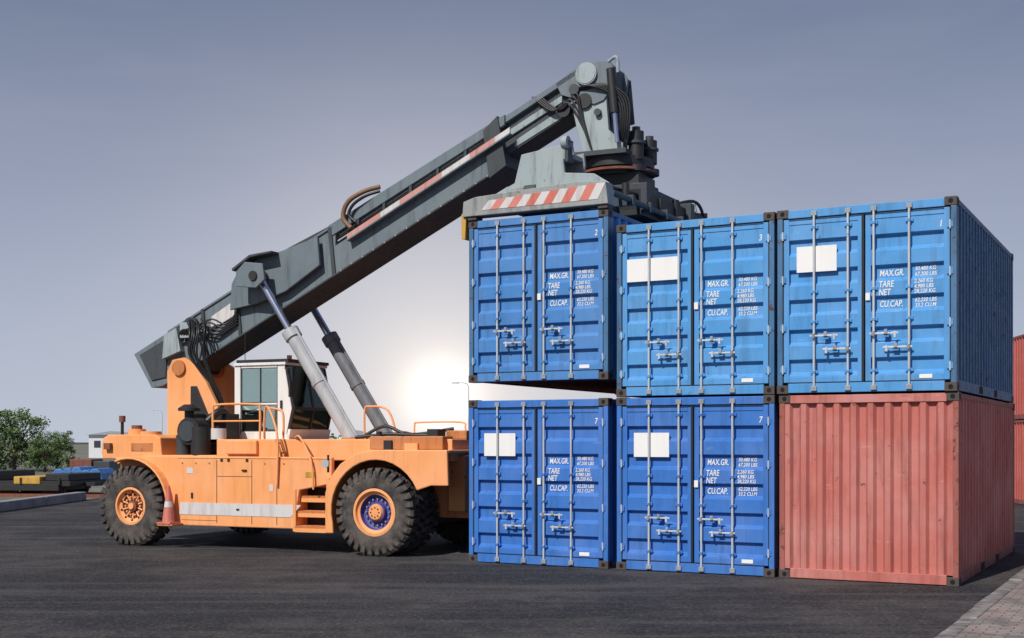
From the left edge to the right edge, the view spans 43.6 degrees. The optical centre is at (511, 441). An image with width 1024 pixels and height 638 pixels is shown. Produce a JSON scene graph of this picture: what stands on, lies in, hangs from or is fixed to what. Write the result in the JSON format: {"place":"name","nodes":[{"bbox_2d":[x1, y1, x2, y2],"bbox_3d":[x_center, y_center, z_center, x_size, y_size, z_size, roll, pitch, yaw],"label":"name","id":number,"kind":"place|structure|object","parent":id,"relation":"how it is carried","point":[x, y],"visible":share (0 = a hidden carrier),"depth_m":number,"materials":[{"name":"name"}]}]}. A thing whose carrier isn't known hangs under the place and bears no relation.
{"place":"outdoors","nodes":[
{"label":"outdoors","id":0,"kind":"place"},
{"bbox_2d":[0,444,115,500],"bbox_3d":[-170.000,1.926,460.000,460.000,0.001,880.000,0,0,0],"label":"gravel field","id":1,"kind":"structure","parent":0,"point":[82,451],"depth_m":109.48,"materials":[{"name":"grey gravel"}]},
{"bbox_2d":[0,418,16,445],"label":"tree","id":2,"kind":"object","parent":1,"relation":"on","point":[2,423],"visible":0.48,"depth_m":83.51,"materials":[{"name":"green plant"}]},
{"bbox_2d":[0,407,50,469],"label":"tree","id":3,"kind":"object","parent":1,"relation":"on","point":[16,433],"visible":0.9,"depth_m":81.75,"materials":[{"name":"green plant"}]},
{"bbox_2d":[0,492,85,511],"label":"curb","id":4,"kind":"structure","parent":1,"relation":"on","point":[25,503],"depth_m":37.93,"materials":[{"name":"grey concrete"}]},
{"bbox_2d":[23,432,64,471],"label":"tree","id":5,"kind":"object","parent":1,"relation":"on","point":[56,444],"visible":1,"depth_m":79.66,"materials":[{"name":"green plant"}]},
{"bbox_2d":[0,492,103,497],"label":"railway track","id":6,"kind":"structure","parent":1,"relation":"on","point":[36,494],"depth_m":44.38,"materials":[{"name":"metal"}]},
{"bbox_2d":[0,469,106,493],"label":"rail wagon","id":7,"kind":"object","parent":1,"relation":"on","point":[14,481],"visible":0.85,"depth_m":44.51,"materials":[{"name":"yellow paint"}]},
{"bbox_2d":[42,430,75,469],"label":"tree","id":8,"kind":"object","parent":1,"relation":"on","point":[67,446],"visible":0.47,"depth_m":86.10,"materials":[{"name":"green plant"}]},
{"bbox_2d":[52,466,114,480],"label":"tarpaulin covered pile","id":9,"kind":"object","parent":1,"relation":"on","point":[106,473],"visible":0.44,"depth_m":59.13,"materials":[{"name":"blue plastic"}]},
{"bbox_2d":[148,410,162,434],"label":"street lamp","id":10,"kind":"object","parent":1,"relation":"on","point":[162,420],"visible":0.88,"depth_m":149.98,"materials":[{"name":"grey metal"}]},
{"bbox_2d":[0,433,341,470],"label":"distant shrubs","id":11,"kind":"object","parent":1,"relation":"on","point":[25,456],"visible":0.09,"depth_m":84.40,"materials":[{"name":"green plant"}]},
{"bbox_2d":[70,459,120,470],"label":"shipping container","id":12,"kind":"object","parent":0,"point":[100,463],"visible":0.45,"depth_m":70.00,"materials":[{"name":"red metal"}]},
{"bbox_2d":[88,431,127,457],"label":"warehouse","id":13,"kind":"structure","parent":0,"point":[95,444],"depth_m":150.09,"materials":[{"name":"grey paint"}]},
{"bbox_2d":[94,441,100,447],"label":"windows and door","id":14,"kind":"structure","parent":13,"relation":"in","point":[97,444],"depth_m":150.12,"materials":[{"name":"grey paint"}]},
{"bbox_2d":[338,430,363,435],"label":"roof","id":15,"kind":"structure","parent":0,"point":[360,432],"depth_m":339.70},
{"bbox_2d":[0,442,1023,637],"bbox_3d":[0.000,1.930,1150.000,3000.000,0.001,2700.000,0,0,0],"label":"ground","id":16,"kind":"structure","parent":0,"point":[72,570],"depth_m":16.14,"materials":[{"name":"grey asphalt"}]},
{"bbox_2d":[99,55,706,556],"bbox_3d":[-2.018,-2.258,24.306,11.260,8.400,6.343,0,0,24],"label":"reach stacker","id":17,"kind":"object","parent":16,"relation":"on","point":[245,447],"visible":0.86,"depth_m":22.97,"materials":[{"name":"metal"}]},
{"bbox_2d":[156,486,179,523],"bbox_3d":[-6.246,1.150,23.276,0.300,0.680,0.300,0,0,24],"label":"traffic cone","id":18,"kind":"object","parent":17,"relation":"on","point":[168,515],"visible":1,"depth_m":23.21,"materials":[{"name":"orange plastic"}]},
{"bbox_2d":[469,208,643,394],"bbox_3d":[1.784,-2.236,22.579,2.442,2.591,6.122,0,0,28],"label":"shipping container","id":19,"kind":"object","parent":17,"relation":"hanging from","point":[542,301],"visible":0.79,"depth_m":19.93,"materials":[{"name":"metal"}]},
{"bbox_2d":[473,218,602,372],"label":"door leaves","id":20,"kind":"structure","parent":19,"relation":"in","point":[587,247],"depth_m":19.94,"materials":[{"name":"metal"}]},
{"bbox_2d":[452,382,468,429],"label":"street lamp","id":21,"kind":"object","parent":16,"relation":"on","point":[468,399],"visible":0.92,"depth_m":114.95,"materials":[{"name":"grey metal"}]},
{"bbox_2d":[469,398,616,568],"bbox_3d":[1.784,0.634,22.579,2.442,2.591,6.122,0,0,28],"label":"shipping container","id":22,"kind":"object","parent":16,"relation":"on","point":[542,482],"visible":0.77,"depth_m":19.91,"materials":[{"name":"metal"}]},
{"bbox_2d":[473,406,602,558],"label":"door leaves","id":23,"kind":"structure","parent":22,"relation":"in","point":[587,436],"depth_m":19.93,"materials":[{"name":"metal"}]},
{"bbox_2d":[616,395,778,576],"bbox_3d":[4.053,0.634,21.372,2.442,2.591,6.122,0,0,28],"label":"shipping container","id":24,"kind":"object","parent":16,"relation":"on","point":[697,484],"visible":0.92,"depth_m":18.71,"materials":[{"name":"metal"}]},
{"bbox_2d":[622,404,768,566],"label":"door leaves","id":25,"kind":"structure","parent":24,"relation":"in","point":[751,437],"depth_m":18.72,"materials":[{"name":"metal"}]},
{"bbox_2d":[616,212,789,397],"bbox_3d":[4.053,-1.966,21.372,2.442,2.591,6.122,0,0,28],"label":"shipping container","id":26,"kind":"object","parent":24,"relation":"on","point":[696,307],"visible":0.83,"depth_m":18.72,"materials":[{"name":"metal"}]},
{"bbox_2d":[622,222,768,386],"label":"door leaves","id":27,"kind":"structure","parent":26,"relation":"in","point":[751,255],"depth_m":18.72,"materials":[{"name":"metal"}]},
{"bbox_2d":[779,392,1014,586],"bbox_3d":[6.275,0.634,20.226,2.442,2.591,6.060,0,0,28],"label":"shipping container","id":28,"kind":"object","parent":16,"relation":"on","point":[915,488],"visible":1,"depth_m":17.66,"materials":[{"name":"metal"}]},
{"bbox_2d":[777,196,1012,402],"bbox_3d":[6.229,-1.966,20.181,2.442,2.591,6.122,0,0,28],"label":"shipping container","id":29,"kind":"object","parent":28,"relation":"on","point":[910,296],"visible":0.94,"depth_m":17.66,"materials":[{"name":"metal"}]},
{"bbox_2d":[783,206,950,382],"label":"door leaves","id":30,"kind":"structure","parent":29,"relation":"in","point":[930,243],"depth_m":17.53,"materials":[{"name":"metal"}]},
{"bbox_2d":[1015,420,1023,504],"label":"shipping container","id":31,"kind":"object","parent":16,"relation":"on","point":[1019,461],"visible":0.14,"depth_m":39.20,"materials":[{"name":"metal"}]},
{"bbox_2d":[1013,334,1023,419],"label":"shipping container","id":32,"kind":"object","parent":31,"relation":"on","point":[1018,371],"visible":0.17,"depth_m":39.44,"materials":[{"name":"metal"}]},
{"bbox_2d":[0,0,1023,441],"label":"sky","id":33,"kind":"structure","parent":0,"point":[149,148],"materials":[{"name":"blue"}]},
{"bbox_2d":[934,569,1023,637],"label":"pavement","id":34,"kind":"structure","parent":0,"point":[998,612],"depth_m":13.12,"materials":[{"name":"brick"}]}
]}

